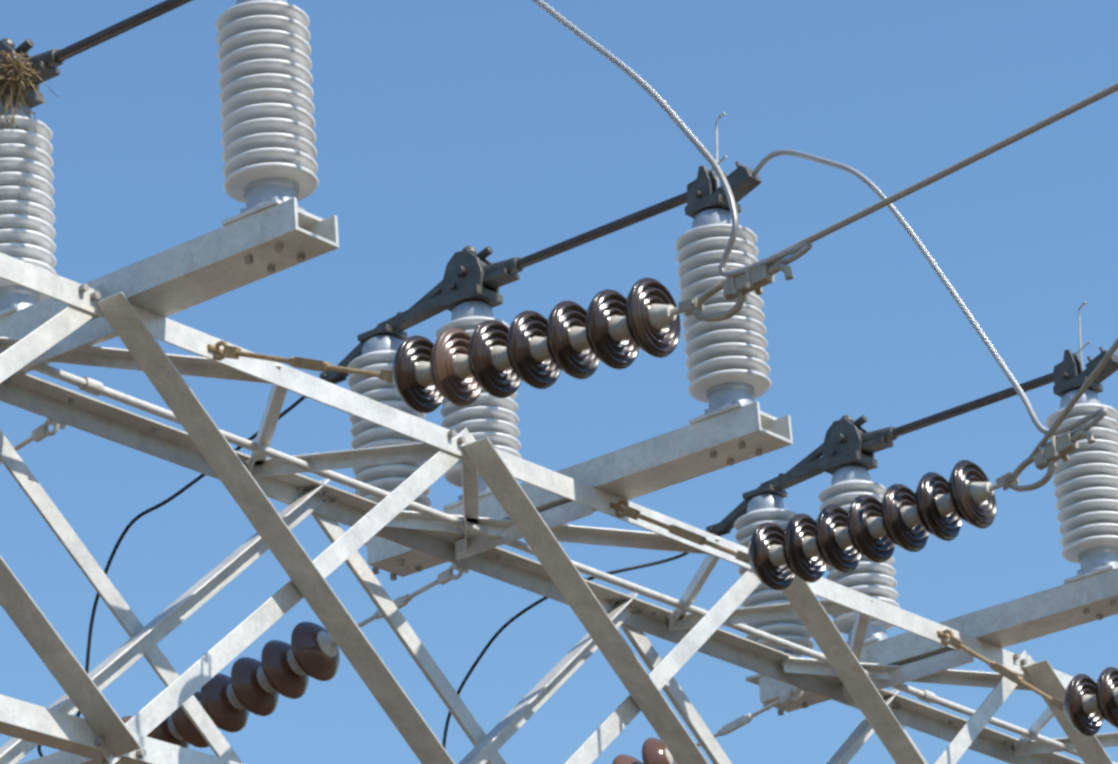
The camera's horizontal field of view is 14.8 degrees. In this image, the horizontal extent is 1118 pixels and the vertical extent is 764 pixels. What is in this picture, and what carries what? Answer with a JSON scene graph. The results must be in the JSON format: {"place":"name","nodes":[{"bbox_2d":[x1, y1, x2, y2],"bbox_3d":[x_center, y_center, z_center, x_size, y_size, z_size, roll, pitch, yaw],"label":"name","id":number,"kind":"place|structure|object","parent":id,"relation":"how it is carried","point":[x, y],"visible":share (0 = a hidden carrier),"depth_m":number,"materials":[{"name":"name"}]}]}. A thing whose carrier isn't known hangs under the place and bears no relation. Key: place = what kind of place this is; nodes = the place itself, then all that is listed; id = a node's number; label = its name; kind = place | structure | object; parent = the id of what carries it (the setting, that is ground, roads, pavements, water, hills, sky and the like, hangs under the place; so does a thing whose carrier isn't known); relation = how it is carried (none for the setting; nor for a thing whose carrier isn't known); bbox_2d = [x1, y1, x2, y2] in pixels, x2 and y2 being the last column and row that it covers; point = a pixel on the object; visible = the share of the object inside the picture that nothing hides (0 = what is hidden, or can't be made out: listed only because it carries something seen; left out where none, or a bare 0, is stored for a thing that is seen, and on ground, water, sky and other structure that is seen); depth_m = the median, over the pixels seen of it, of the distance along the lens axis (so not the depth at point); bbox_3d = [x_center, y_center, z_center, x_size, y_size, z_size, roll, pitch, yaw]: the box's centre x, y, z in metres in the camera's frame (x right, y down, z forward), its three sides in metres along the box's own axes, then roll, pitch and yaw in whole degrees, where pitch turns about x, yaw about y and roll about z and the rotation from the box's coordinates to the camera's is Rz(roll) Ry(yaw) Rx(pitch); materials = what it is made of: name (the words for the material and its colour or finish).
{"place":"outdoors","nodes":[
{"label":"outdoors","id":0,"kind":"place"},
{"bbox_2d":[0,418,65,464],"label":"clamp","id":1,"kind":"object","parent":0,"point":[41,432],"visible":0.88,"depth_m":11.75,"materials":[{"name":"grey metal"}]},
{"bbox_2d":[0,197,338,372],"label":"support beam","id":2,"kind":"structure","parent":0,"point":[190,273],"depth_m":11.06,"materials":[{"name":"grey metal"}]},
{"bbox_2d":[0,99,39,311],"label":"insulator end fittings","id":3,"kind":"object","parent":2,"relation":"on","point":[18,296],"visible":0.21,"depth_m":11.50,"materials":[{"name":"grey metal"}]},
{"bbox_2d":[0,115,56,301],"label":"post insulator","id":4,"kind":"object","parent":3,"relation":"attached to","point":[27,221],"visible":0.85,"depth_m":11.60,"materials":[{"name":"white ceramic"}]},
{"bbox_2d":[0,38,63,108],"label":"switch hinge mechanism","id":5,"kind":"object","parent":3,"relation":"on","point":[46,64],"visible":0.4,"depth_m":11.75,"materials":[{"name":"grey metal"}]},
{"bbox_2d":[0,48,59,132],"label":"bird nest","id":6,"kind":"object","parent":5,"relation":"attached to","point":[15,73],"visible":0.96,"depth_m":11.68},
{"bbox_2d":[55,0,192,61],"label":"switch blade","id":7,"kind":"object","parent":5,"relation":"attached to","point":[116,29],"visible":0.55,"depth_m":11.57,"materials":[{"name":"black metal"}]},
{"bbox_2d":[236,0,303,212],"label":"insulator end fittings","id":8,"kind":"object","parent":2,"relation":"on","point":[259,192],"visible":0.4,"depth_m":11.00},
{"bbox_2d":[216,0,318,202],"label":"post insulator","id":9,"kind":"object","parent":8,"relation":"attached to","point":[267,108],"visible":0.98,"depth_m":11.08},
{"bbox_2d":[37,396,306,756],"bbox_3d":[-1.214,0.639,13.763,1.300,1.016,0.022,-20,-27,33],"label":"cable","id":10,"kind":"object","parent":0,"point":[194,481],"visible":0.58,"depth_m":13.95,"materials":[{"name":"black rubber"}]},
{"bbox_2d":[168,631,336,739],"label":"insulator caps","id":11,"kind":"object","parent":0,"point":[327,648],"visible":0.25,"depth_m":13.38,"materials":[{"name":"grey metal"}]},
{"bbox_2d":[327,564,468,645],"bbox_3d":[-0.500,0.679,13.171,0.540,0.133,0.060,-20,-27,33],"label":"outgoing turnbuckle","id":12,"kind":"object","parent":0,"point":[446,576],"visible":0.81,"depth_m":13.11,"materials":[{"name":"grey metal"}]},
{"bbox_2d":[0,252,1072,763],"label":"gantry chords","id":13,"kind":"object","parent":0,"point":[46,726],"depth_m":11.72,"materials":[{"name":"grey metal"}]},
{"bbox_2d":[207,340,393,383],"bbox_3d":[-0.660,-0.050,11.207,0.638,0.308,0.060,-20,-27,33],"label":"anchor link rod","id":14,"kind":"object","parent":13,"relation":"attached to","point":[232,352],"visible":0.81,"depth_m":11.21,"materials":[{"name":"metal"}]},
{"bbox_2d":[68,283,1070,763],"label":"bolts","id":15,"kind":"object","parent":13,"relation":"attached to","point":[100,741],"visible":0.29,"depth_m":12.48,"materials":[{"name":"grey metal"}]},
{"bbox_2d":[3,244,304,385],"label":"bolts","id":16,"kind":"object","parent":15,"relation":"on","point":[249,261],"visible":0.35,"depth_m":10.98,"materials":[{"name":"grey metal"}]},
{"bbox_2d":[0,283,1027,763],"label":"lattice braces","id":17,"kind":"object","parent":15,"relation":"attached to","point":[226,649],"visible":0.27,"depth_m":11.99,"materials":[{"name":"grey metal"}]},
{"bbox_2d":[0,348,1117,763],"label":"operating pipe","id":18,"kind":"object","parent":15,"relation":"attached to","point":[90,386],"visible":0.83,"depth_m":12.83,"materials":[{"name":"metal"}]},
{"bbox_2d":[372,441,762,580],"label":"bolts","id":19,"kind":"object","parent":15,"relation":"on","point":[713,455],"visible":0.48,"depth_m":12.57,"materials":[{"name":"grey metal"}]},
{"bbox_2d":[364,402,792,576],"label":"support beam","id":20,"kind":"structure","parent":15,"relation":"on","point":[662,461],"depth_m":12.62,"materials":[{"name":"grey metal"}]},
{"bbox_2d":[362,335,415,511],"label":"insulator end fittings","id":21,"kind":"object","parent":20,"relation":"on","point":[381,342],"visible":0.12,"depth_m":13.43,"materials":[{"name":"silver metal"}]},
{"bbox_2d":[347,350,431,506],"bbox_3d":[-0.530,0.162,13.374,0.238,0.519,0.238,-20,-27,33],"label":"post insulator","id":22,"kind":"object","parent":21,"relation":"attached to","point":[390,478],"visible":0.46,"depth_m":13.30,"materials":[{"name":"white ceramic"}]},
{"bbox_2d":[451,301,494,500],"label":"insulator end fittings","id":23,"kind":"object","parent":20,"relation":"on","point":[470,308],"visible":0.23,"depth_m":13.22,"materials":[{"name":"silver metal"}]},
{"bbox_2d":[319,246,523,383],"bbox_3d":[-0.436,-0.230,13.432,0.803,0.270,0.135,-20,-27,33],"label":"switch hinge mechanism","id":24,"kind":"object","parent":23,"relation":"on","point":[470,274],"visible":0.88,"depth_m":13.32,"materials":[{"name":"grey metal"}]},
{"bbox_2d":[516,179,717,268],"bbox_3d":[0.157,-0.469,13.029,0.798,0.046,0.031,-20,-27,33],"label":"switch blade","id":25,"kind":"object","parent":24,"relation":"attached to","point":[607,229],"visible":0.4,"depth_m":13.02,"materials":[{"name":"black metal"}]},
{"bbox_2d":[435,316,521,487],"bbox_3d":[-0.246,0.059,13.177,0.238,0.519,0.238,-20,-27,33],"label":"post insulator","id":26,"kind":"object","parent":23,"relation":"attached to","point":[493,419],"visible":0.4,"depth_m":13.08,"materials":[{"name":"white ceramic"}]},
{"bbox_2d":[692,208,760,414],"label":"insulator end fittings","id":27,"kind":"object","parent":20,"relation":"on","point":[721,395],"visible":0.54,"depth_m":12.52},
{"bbox_2d":[675,224,771,402],"bbox_3d":[0.482,-0.206,12.672,0.246,0.519,0.246,-20,-27,33],"label":"post insulator","id":28,"kind":"object","parent":27,"relation":"attached to","point":[733,348],"visible":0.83,"depth_m":12.59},
{"bbox_2d":[685,161,761,218],"bbox_3d":[0.488,-0.585,12.798,0.238,0.154,0.113,-20,-27,33],"label":"switch contact clamp","id":29,"kind":"object","parent":27,"relation":"on","point":[743,181],"visible":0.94,"depth_m":12.76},
{"bbox_2d":[708,112,726,187],"bbox_3d":[0.455,-0.682,12.855,0.123,0.247,0.031,-20,-27,33],"label":"switch arcing horn","id":30,"kind":"object","parent":29,"relation":"attached to","point":[716,139],"visible":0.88,"depth_m":12.86,"materials":[{"name":"silver metal"}]},
{"bbox_2d":[745,565,1117,711],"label":"support beam","id":31,"kind":"structure","parent":15,"relation":"on","point":[1034,615],"depth_m":14.22,"materials":[{"name":"grey metal"}]},
{"bbox_2d":[747,494,800,673],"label":"insulator end fittings","id":32,"kind":"object","parent":31,"relation":"on","point":[761,501],"visible":0.27,"depth_m":14.98,"materials":[{"name":"grey metal"}]},
{"bbox_2d":[734,508,813,656],"bbox_3d":[0.745,0.699,14.930,0.238,0.519,0.238,-20,-27,33],"label":"post insulator","id":33,"kind":"object","parent":32,"relation":"on","point":[795,630],"visible":0.23,"depth_m":14.83,"materials":[{"name":"grey ceramic"}]},
{"bbox_2d":[831,465,887,645],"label":"insulator end fittings","id":34,"kind":"object","parent":31,"relation":"on","point":[877,628],"visible":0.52,"depth_m":14.77,"materials":[{"name":"silver metal"}]},
{"bbox_2d":[706,415,897,536],"bbox_3d":[0.839,0.307,14.988,0.803,0.270,0.135,-20,-27,33],"label":"switch hinge mechanism","id":35,"kind":"object","parent":34,"relation":"on","point":[848,441],"visible":0.98,"depth_m":14.88,"materials":[{"name":"black metal"}]},
{"bbox_2d":[892,362,1082,436],"bbox_3d":[1.431,0.068,14.585,0.798,0.046,0.031,-20,-27,33],"label":"switch blade","id":36,"kind":"object","parent":35,"relation":"attached to","point":[970,406],"visible":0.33,"depth_m":14.59,"materials":[{"name":"black metal"}]},
{"bbox_2d":[818,480,899,633],"bbox_3d":[1.028,0.596,14.733,0.238,0.519,0.238,-20,-27,33],"label":"post insulator","id":37,"kind":"object","parent":34,"relation":"attached to","point":[878,581],"visible":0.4,"depth_m":14.65,"materials":[{"name":"white ceramic"}]},
{"bbox_2d":[1060,389,1117,575],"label":"insulator end fittings","id":38,"kind":"object","parent":31,"relation":"on","point":[1093,559],"visible":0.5,"depth_m":14.07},
{"bbox_2d":[1045,403,1117,563],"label":"post insulator","id":39,"kind":"object","parent":38,"relation":"attached to","point":[1085,481],"visible":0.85,"depth_m":14.14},
{"bbox_2d":[1053,347,1117,397],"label":"switch jaw contact","id":40,"kind":"object","parent":38,"relation":"on","point":[1067,378],"visible":0.71,"depth_m":14.33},
{"bbox_2d":[1073,302,1089,369],"bbox_3d":[1.730,-0.144,14.411,0.123,0.247,0.031,-20,-27,33],"label":"switch arcing horn","id":41,"kind":"object","parent":40,"relation":"attached to","point":[1080,343],"visible":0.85,"depth_m":14.40,"materials":[{"name":"grey metal"}]},
{"bbox_2d":[763,600,1116,715],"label":"switch base bolts","id":42,"kind":"object","parent":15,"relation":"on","point":[1086,611],"visible":0.31,"depth_m":14.11,"materials":[{"name":"grey metal"}]},
{"bbox_2d":[937,629,1063,711],"bbox_3d":[1.436,0.933,13.887,0.452,0.392,0.060,-20,-27,33],"label":"turnbuckle rod","id":43,"kind":"object","parent":15,"relation":"attached to","point":[957,643],"visible":0.92,"depth_m":13.89,"materials":[{"name":"metal"}]},
{"bbox_2d":[1064,674,1103,735],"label":"insulator disc","id":44,"kind":"object","parent":43,"relation":"attached to","point":[1078,688],"visible":0.77,"depth_m":13.62,"materials":[{"name":"ceramic"}]},
{"bbox_2d":[1063,687,1117,714],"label":"insulator caps","id":45,"kind":"object","parent":43,"relation":"attached to","point":[1089,704],"visible":0.19,"depth_m":13.63,"materials":[{"name":"silver metal"}]},
{"bbox_2d":[1095,667,1117,727],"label":"insulator disc","id":46,"kind":"object","parent":43,"relation":"attached to","point":[1105,687],"visible":1,"depth_m":13.54,"materials":[{"name":"ceramic"}]},
{"bbox_2d":[1029,338,1117,456],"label":"incoming line conductor","id":47,"kind":"object","parent":15,"relation":"attached to","point":[1079,394],"visible":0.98,"depth_m":11.74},
{"bbox_2d":[748,522,794,590],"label":"incoming string disc","id":48,"kind":"object","parent":47,"relation":"attached to","point":[765,536],"visible":0.75,"depth_m":12.30,"materials":[{"name":"ceramic"}]},
{"bbox_2d":[782,513,826,582],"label":"incoming string disc","id":49,"kind":"object","parent":47,"relation":"attached to","point":[797,530],"visible":0.81,"depth_m":12.23,"materials":[{"name":"ceramic"}]},
{"bbox_2d":[814,504,860,572],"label":"incoming string disc","id":50,"kind":"object","parent":47,"relation":"attached to","point":[831,518],"visible":0.88,"depth_m":12.17,"materials":[{"name":"ceramic"}]},
{"bbox_2d":[846,495,895,562],"bbox_3d":[0.872,0.420,12.159,0.070,0.201,0.201,-22,-28,36],"label":"incoming string disc","id":51,"kind":"object","parent":47,"relation":"attached to","point":[863,509],"visible":0.83,"depth_m":12.11,"materials":[{"name":"ceramic"}]},
{"bbox_2d":[880,484,928,551],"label":"incoming string disc","id":52,"kind":"object","parent":47,"relation":"attached to","point":[896,498],"visible":0.75,"depth_m":12.04,"materials":[{"name":"ceramic"}]},
{"bbox_2d":[915,472,961,540],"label":"incoming string disc","id":53,"kind":"object","parent":47,"relation":"attached to","point":[931,486],"visible":0.88,"depth_m":11.98,"materials":[{"name":"ceramic"}]},
{"bbox_2d":[948,460,995,528],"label":"incoming string disc","id":54,"kind":"object","parent":47,"relation":"attached to","point":[964,475],"visible":0.79,"depth_m":11.92,"materials":[{"name":"ceramic"}]},
{"bbox_2d":[0,371,1084,763],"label":"steel beam","id":55,"kind":"structure","parent":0,"point":[46,399],"depth_m":13.03,"materials":[{"name":"grey metal"}]},
{"bbox_2d":[415,304,676,386],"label":"insulator caps","id":56,"kind":"object","parent":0,"point":[660,316],"visible":0.44,"depth_m":10.69,"materials":[{"name":"silver metal"}]},
{"bbox_2d":[0,289,1112,763],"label":"diagonal braces","id":57,"kind":"object","parent":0,"point":[26,615],"visible":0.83,"depth_m":11.52,"materials":[{"name":"grey metal"}]},
{"bbox_2d":[0,317,1117,755],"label":"lattice bracing","id":58,"kind":"object","parent":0,"point":[76,349],"visible":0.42,"depth_m":12.87,"materials":[{"name":"grey metal"}]},
{"bbox_2d":[0,0,1117,763],"label":"sky","id":59,"kind":"structure","parent":0,"point":[442,127],"materials":[{"name":"blue"}]},
{"bbox_2d":[442,552,688,748],"bbox_3d":[-0.060,1.122,15.134,1.335,1.040,0.220,-13,-24,20],"label":"cable","id":60,"kind":"object","parent":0,"point":[496,634],"visible":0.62,"depth_m":15.26,"materials":[{"name":"black rubber"}]},
{"bbox_2d":[532,0,812,277],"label":"jumper cable","id":61,"kind":"object","parent":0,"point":[800,250],"visible":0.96,"depth_m":10.40,"materials":[{"name":"silver metal"}]},
{"bbox_2d":[392,335,443,412],"bbox_3d":[-0.363,-0.015,10.952,0.087,0.199,0.201,-20,-27,33],"label":"insulator disc","id":62,"kind":"object","parent":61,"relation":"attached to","point":[410,354],"visible":0.81,"depth_m":10.90,"materials":[{"name":"brown ceramic"}]},
{"bbox_2d":[430,328,481,405],"bbox_3d":[-0.265,-0.034,10.878,0.088,0.199,0.201,-20,-27,33],"label":"insulator disc","id":63,"kind":"object","parent":61,"relation":"attached to","point":[450,344],"visible":0.75,"depth_m":10.83,"materials":[{"name":"ceramic"}]},
{"bbox_2d":[467,320,521,397],"bbox_3d":[-0.168,-0.054,10.806,0.083,0.200,0.201,-20,-27,33],"label":"insulator disc","id":64,"kind":"object","parent":61,"relation":"attached to","point":[487,336],"visible":0.73,"depth_m":10.76,"materials":[{"name":"brown ceramic"}]},
{"bbox_2d":[506,310,560,388],"bbox_3d":[-0.072,-0.076,10.734,0.080,0.200,0.201,-20,-27,33],"label":"insulator disc","id":65,"kind":"object","parent":61,"relation":"attached to","point":[526,327],"visible":0.9,"depth_m":10.69,"materials":[{"name":"ceramic"}]},
{"bbox_2d":[545,301,599,378],"bbox_3d":[0.025,-0.099,10.663,0.077,0.201,0.201,-20,-27,33],"label":"insulator disc","id":66,"kind":"object","parent":61,"relation":"attached to","point":[564,317],"visible":0.75,"depth_m":10.61,"materials":[{"name":"ceramic"}]},
{"bbox_2d":[584,289,639,369],"bbox_3d":[0.123,-0.125,10.591,0.084,0.200,0.201,-20,-27,33],"label":"insulator disc","id":67,"kind":"object","parent":61,"relation":"attached to","point":[604,307],"visible":0.77,"depth_m":10.54,"materials":[{"name":"ceramic"}]},
{"bbox_2d":[624,278,680,357],"bbox_3d":[0.220,-0.153,10.522,0.080,0.200,0.201,-20,-27,33],"label":"insulator disc","id":68,"kind":"object","parent":61,"relation":"attached to","point":[644,295],"visible":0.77,"depth_m":10.48,"materials":[{"name":"ceramic"}]},
{"bbox_2d":[610,500,749,564],"bbox_3d":[0.366,0.442,12.566,0.490,0.333,0.060,-20,-27,33],"label":"turnbuckle rod","id":69,"kind":"object","parent":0,"point":[635,514],"visible":0.94,"depth_m":12.57,"materials":[{"name":"grey metal"}]},
{"bbox_2d":[678,263,793,321],"bbox_3d":[0.430,-0.217,10.372,0.327,0.117,0.062,-20,-27,33],"label":"cable clamp","id":70,"kind":"object","parent":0,"point":[739,287],"visible":0.96,"depth_m":10.36,"materials":[{"name":"grey metal"}]},
{"bbox_2d":[670,307,683,315],"bbox_3d":[0.289,-0.173,10.472,0.040,0.020,0.018,-20,-27,33],"label":"incoming ball eye","id":71,"kind":"object","parent":70,"relation":"attached to","point":[674,311],"visible":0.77,"depth_m":10.47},
{"bbox_2d":[696,686,806,746],"bbox_3d":[0.606,1.147,14.520,0.540,0.137,0.060,-20,-27,33],"label":"turnbuckle rod","id":72,"kind":"object","parent":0,"point":[745,719],"visible":0.81,"depth_m":14.48,"materials":[{"name":"grey metal"}]},
{"bbox_2d":[769,482,993,566],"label":"insulator caps","id":73,"kind":"object","parent":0,"point":[981,492],"visible":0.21,"depth_m":12.11,"materials":[{"name":"silver metal"}]},
{"bbox_2d":[718,83,1117,282],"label":"incoming line conductor","id":74,"kind":"object","parent":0,"point":[967,161],"visible":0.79,"depth_m":10.05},
{"bbox_2d":[752,149,1106,447],"bbox_3d":[1.019,-0.259,12.251,1.126,1.182,0.037,-20,-27,33],"label":"jumper cable","id":75,"kind":"object","parent":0,"point":[1097,415],"visible":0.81,"depth_m":12.15,"materials":[{"name":"silver metal"}]},
{"bbox_2d":[995,430,1094,491],"bbox_3d":[1.341,0.220,11.828,0.328,0.130,0.068,-20,-27,33],"label":"cable clamp","id":76,"kind":"object","parent":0,"point":[1054,451],"visible":1,"depth_m":11.81,"materials":[{"name":"grey metal"}]},
{"bbox_2d":[988,483,998,490],"bbox_3d":[1.210,0.290,11.926,0.040,0.019,0.018,-20,-27,33],"label":"incoming ball eye","id":77,"kind":"object","parent":76,"relation":"attached to","point":[992,487],"visible":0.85,"depth_m":11.92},
{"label":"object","id":78,"kind":"object","parent":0,"visible":0},
{"bbox_2d":[121,716,132,723],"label":"insulator disc","id":79,"kind":"object","parent":78,"relation":"attached to","point":[125,719],"depth_m":13.69,"materials":[{"name":"brown ceramic"}]},
{"bbox_2d":[146,716,188,747],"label":"insulator disc","id":80,"kind":"object","parent":78,"relation":"attached to","point":[161,732],"visible":0.19,"depth_m":13.56,"materials":[{"name":"brown ceramic"}]},
{"bbox_2d":[171,691,218,747],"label":"insulator disc","id":81,"kind":"object","parent":78,"relation":"attached to","point":[187,730],"visible":0.33,"depth_m":13.49,"materials":[{"name":"brown ceramic"}]},
{"bbox_2d":[200,673,249,732],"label":"insulator disc","id":82,"kind":"object","parent":78,"relation":"attached to","point":[222,712],"visible":0.83,"depth_m":13.44,"materials":[{"name":"brown ceramic"}]},
{"bbox_2d":[231,657,278,715],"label":"insulator disc","id":83,"kind":"object","parent":78,"relation":"attached to","point":[253,696],"visible":0.9,"depth_m":13.38,"materials":[{"name":"brown ceramic"}]},
{"bbox_2d":[261,640,308,698],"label":"insulator disc","id":84,"kind":"object","parent":78,"relation":"attached to","point":[284,679],"visible":0.83,"depth_m":13.32,"materials":[{"name":"brown ceramic"}]},
{"bbox_2d":[291,621,339,680],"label":"insulator disc","id":85,"kind":"object","parent":78,"relation":"attached to","point":[313,660],"visible":0.83,"depth_m":13.26,"materials":[{"name":"brown ceramic"}]},
{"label":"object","id":86,"kind":"object","parent":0,"visible":0},
{"bbox_2d":[612,754,642,763],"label":"insulator disc","id":87,"kind":"object","parent":86,"relation":"attached to","point":[623,759],"visible":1,"depth_m":14.71,"materials":[{"name":"brown ceramic"}]},
{"bbox_2d":[642,738,669,763],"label":"insulator disc","id":88,"kind":"object","parent":86,"relation":"attached to","point":[653,750],"visible":0.85,"depth_m":14.61,"materials":[{"name":"brown ceramic"}]},
{"bbox_2d":[637,748,676,763],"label":"outgoing string caps","id":89,"kind":"object","parent":88,"relation":"attached to","point":[670,758],"visible":0.23,"depth_m":14.62,"materials":[{"name":"white ceramic"}]}
]}

